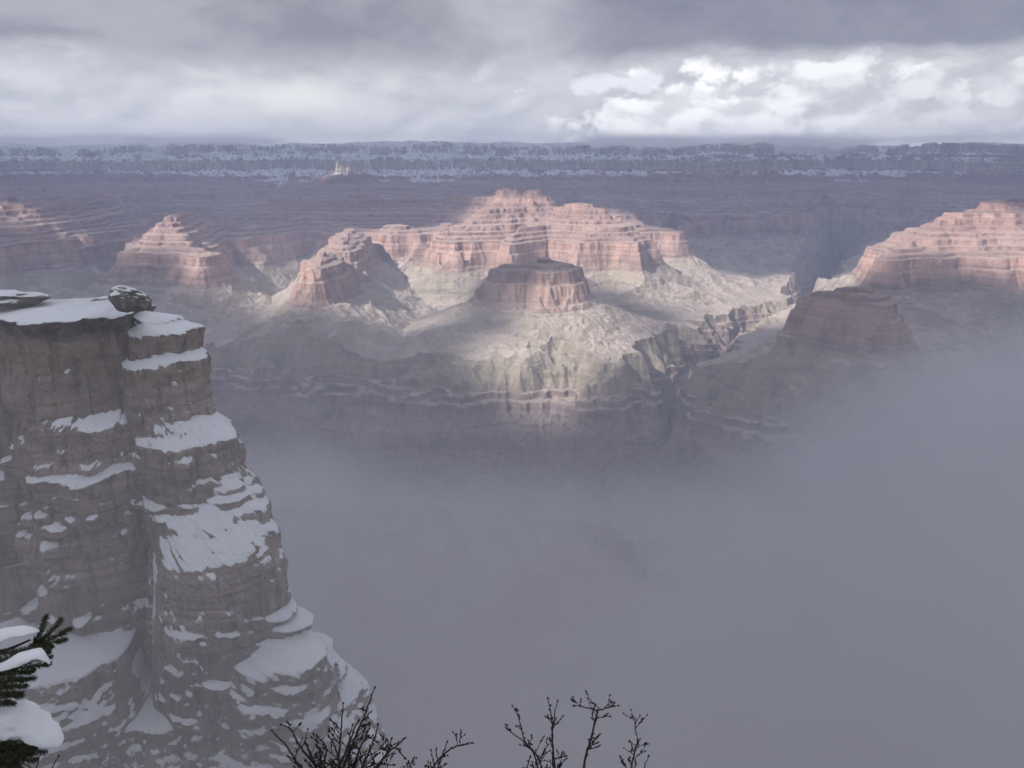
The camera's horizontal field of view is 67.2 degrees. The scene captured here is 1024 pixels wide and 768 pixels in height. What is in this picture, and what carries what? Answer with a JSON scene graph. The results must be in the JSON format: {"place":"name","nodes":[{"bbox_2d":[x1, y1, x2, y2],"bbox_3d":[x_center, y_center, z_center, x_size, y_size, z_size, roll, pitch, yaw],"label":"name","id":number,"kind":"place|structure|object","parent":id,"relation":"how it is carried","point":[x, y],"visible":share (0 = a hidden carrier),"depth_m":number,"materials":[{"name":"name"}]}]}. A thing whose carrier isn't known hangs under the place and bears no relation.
{"place":"outdoors","nodes":[
{"label":"outdoors","id":0,"kind":"place"},
{"bbox_2d":[4,743,59,767],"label":"bare shrub","id":1,"kind":"object","parent":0,"point":[22,763],"visible":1,"depth_m":3.69,"materials":[{"name":"black plant"}]},
{"bbox_2d":[0,612,72,767],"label":"pine tree","id":2,"kind":"object","parent":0,"point":[32,726],"visible":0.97,"depth_m":4.45,"materials":[{"name":"green plant"}]},
{"bbox_2d":[271,686,416,767],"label":"bare shrub","id":3,"kind":"object","parent":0,"point":[387,748],"visible":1,"depth_m":3.22,"materials":[{"name":"brown plant"}]},
{"bbox_2d":[403,729,473,767],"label":"bare shrub","id":4,"kind":"object","parent":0,"point":[443,755],"visible":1,"depth_m":3.54,"materials":[{"name":"black plant"}]},
{"bbox_2d":[0,140,1023,303],"bbox_3d":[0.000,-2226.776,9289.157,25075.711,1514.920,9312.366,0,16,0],"label":"canyon wall","id":5,"kind":"structure","parent":0,"point":[782,249],"depth_m":8542.32,"materials":[{"name":"grey stone"}]},
{"bbox_2d":[0,159,168,200],"bbox_3d":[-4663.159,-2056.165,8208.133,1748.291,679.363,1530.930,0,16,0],"label":"ridge","id":6,"kind":"structure","parent":5,"relation":"on","point":[88,175],"depth_m":8247.64,"materials":[{"name":"grey stone"}]},
{"bbox_2d":[448,160,489,190],"bbox_3d":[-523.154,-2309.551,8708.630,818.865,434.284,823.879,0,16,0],"label":"snowy temple","id":7,"kind":"structure","parent":5,"relation":"on","point":[475,178],"depth_m":8559.29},
{"bbox_2d":[616,171,678,184],"bbox_3d":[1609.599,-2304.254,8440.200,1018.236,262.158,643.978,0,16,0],"label":"ridge","id":8,"kind":"structure","parent":5,"relation":"on","point":[640,178],"depth_m":8383.64,"materials":[{"name":"grey stone"}]},
{"bbox_2d":[880,159,1023,218],"bbox_3d":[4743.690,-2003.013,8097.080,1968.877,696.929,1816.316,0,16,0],"label":"ridge","id":9,"kind":"structure","parent":5,"relation":"on","point":[949,181],"depth_m":8015.25,"materials":[{"name":"grey stone"}]},
{"bbox_2d":[0,0,1023,146],"label":"sky","id":10,"kind":"structure","parent":0,"point":[73,72],"materials":[{"name":"grey"}]},
{"bbox_2d":[505,696,567,767],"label":"bare shrub","id":11,"kind":"object","parent":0,"point":[553,764],"visible":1,"depth_m":3.43,"materials":[{"name":"black plant"}]},
{"bbox_2d":[140,160,1009,363],"bbox_3d":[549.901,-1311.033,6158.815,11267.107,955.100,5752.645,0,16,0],"label":"terrain","id":12,"kind":"structure","parent":0,"point":[743,185],"depth_m":8117.13,"materials":[{"name":"grey stone"}]},
{"bbox_2d":[0,187,280,298],"bbox_3d":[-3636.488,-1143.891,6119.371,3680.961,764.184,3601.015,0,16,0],"label":"red mesa","id":13,"kind":"structure","parent":12,"relation":"on","point":[69,245],"depth_m":5508.90,"materials":[{"name":"brown stone"}]},
{"bbox_2d":[71,209,279,333],"bbox_3d":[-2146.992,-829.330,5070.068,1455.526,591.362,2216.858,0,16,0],"label":"red butte","id":14,"kind":"object","parent":12,"relation":"on","point":[182,263],"visible":0.8,"depth_m":4528.89,"materials":[{"name":"red stone"}]},
{"bbox_2d":[265,161,451,201],"bbox_3d":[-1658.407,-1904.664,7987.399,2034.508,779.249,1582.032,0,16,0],"label":"snowy temple","id":15,"kind":"structure","parent":12,"relation":"on","point":[342,182],"depth_m":8010.87,"materials":[{"name":"grey stone"}]},
{"bbox_2d":[223,191,494,290],"bbox_3d":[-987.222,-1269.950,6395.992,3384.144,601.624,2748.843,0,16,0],"label":"red mesa","id":16,"kind":"structure","parent":12,"relation":"on","point":[274,242],"depth_m":5624.23,"materials":[{"name":"brown stone"}]},
{"bbox_2d":[400,188,722,314],"bbox_3d":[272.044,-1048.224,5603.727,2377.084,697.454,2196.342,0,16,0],"label":"red mesa","id":17,"kind":"structure","parent":12,"relation":"on","point":[624,266],"depth_m":5119.47,"materials":[{"name":"brown stone"}]},
{"bbox_2d":[590,203,746,291],"bbox_3d":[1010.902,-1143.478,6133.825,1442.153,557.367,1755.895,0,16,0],"label":"red mesa","id":18,"kind":"structure","parent":12,"relation":"on","point":[673,246],"depth_m":5621.72,"materials":[{"name":"brown stone"}]},
{"bbox_2d":[774,198,1023,351],"bbox_3d":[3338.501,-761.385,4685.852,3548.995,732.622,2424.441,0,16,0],"label":"red mesa","id":19,"kind":"structure","parent":12,"relation":"on","point":[949,280],"depth_m":4324.55,"materials":[{"name":"red stone"}]},
{"bbox_2d":[570,690,619,767],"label":"bare shrub","id":20,"kind":"object","parent":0,"point":[590,744],"visible":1,"depth_m":3.36,"materials":[{"name":"black plant"}]},
{"bbox_2d":[202,242,1023,767],"bbox_3d":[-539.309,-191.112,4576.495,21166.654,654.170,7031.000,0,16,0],"label":"canyon floor","id":21,"kind":"structure","parent":0,"point":[668,544],"depth_m":2427.59,"materials":[{"name":"grey stone"}]},
{"bbox_2d":[203,228,439,359],"bbox_3d":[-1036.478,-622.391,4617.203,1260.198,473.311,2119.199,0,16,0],"label":"red butte","id":22,"kind":"object","parent":21,"relation":"on","point":[349,291],"visible":0.98,"depth_m":3958.97,"materials":[{"name":"stone"}]},
{"bbox_2d":[382,257,687,372],"bbox_3d":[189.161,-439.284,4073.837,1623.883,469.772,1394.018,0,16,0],"label":"flat topped butte","id":23,"kind":"object","parent":21,"relation":"on","point":[544,312],"visible":1,"depth_m":3775.62,"materials":[{"name":"beige stone"}]},
{"bbox_2d":[693,286,1023,437],"bbox_3d":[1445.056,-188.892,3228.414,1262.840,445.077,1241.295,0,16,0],"label":"hazy butte","id":24,"kind":"object","parent":21,"relation":"on","point":[860,356],"visible":1,"depth_m":3044.23,"materials":[{"name":"stone"}]},
{"bbox_2d":[619,708,649,767],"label":"bare shrub","id":25,"kind":"object","parent":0,"point":[634,750],"visible":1,"depth_m":3.71,"materials":[{"name":"black plant"}]},
{"bbox_2d":[385,727,886,767],"bbox_3d":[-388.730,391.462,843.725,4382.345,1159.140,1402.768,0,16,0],"label":"canyon slope","id":26,"kind":"structure","parent":0,"point":[605,754],"depth_m":1328.46,"materials":[{"name":"grey stone"}]},
{"bbox_2d":[0,296,390,767],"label":"rock crag","id":27,"kind":"structure","parent":26,"relation":"on","point":[142,553],"depth_m":225.66,"materials":[{"name":"brown stone"}]},
{"bbox_2d":[0,290,49,307],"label":"rock slab","id":28,"kind":"object","parent":27,"relation":"on","point":[9,298],"visible":1,"depth_m":222.19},
{"bbox_2d":[108,285,151,312],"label":"boulder","id":29,"kind":"object","parent":27,"relation":"on","point":[123,298],"visible":1,"depth_m":213.62,"materials":[{"name":"grey stone"}]},
{"bbox_2d":[330,661,344,696],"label":"conifer","id":30,"kind":"object","parent":27,"relation":"on","point":[336,672],"visible":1,"depth_m":231.60,"materials":[{"name":"grey plant"}]}
]}

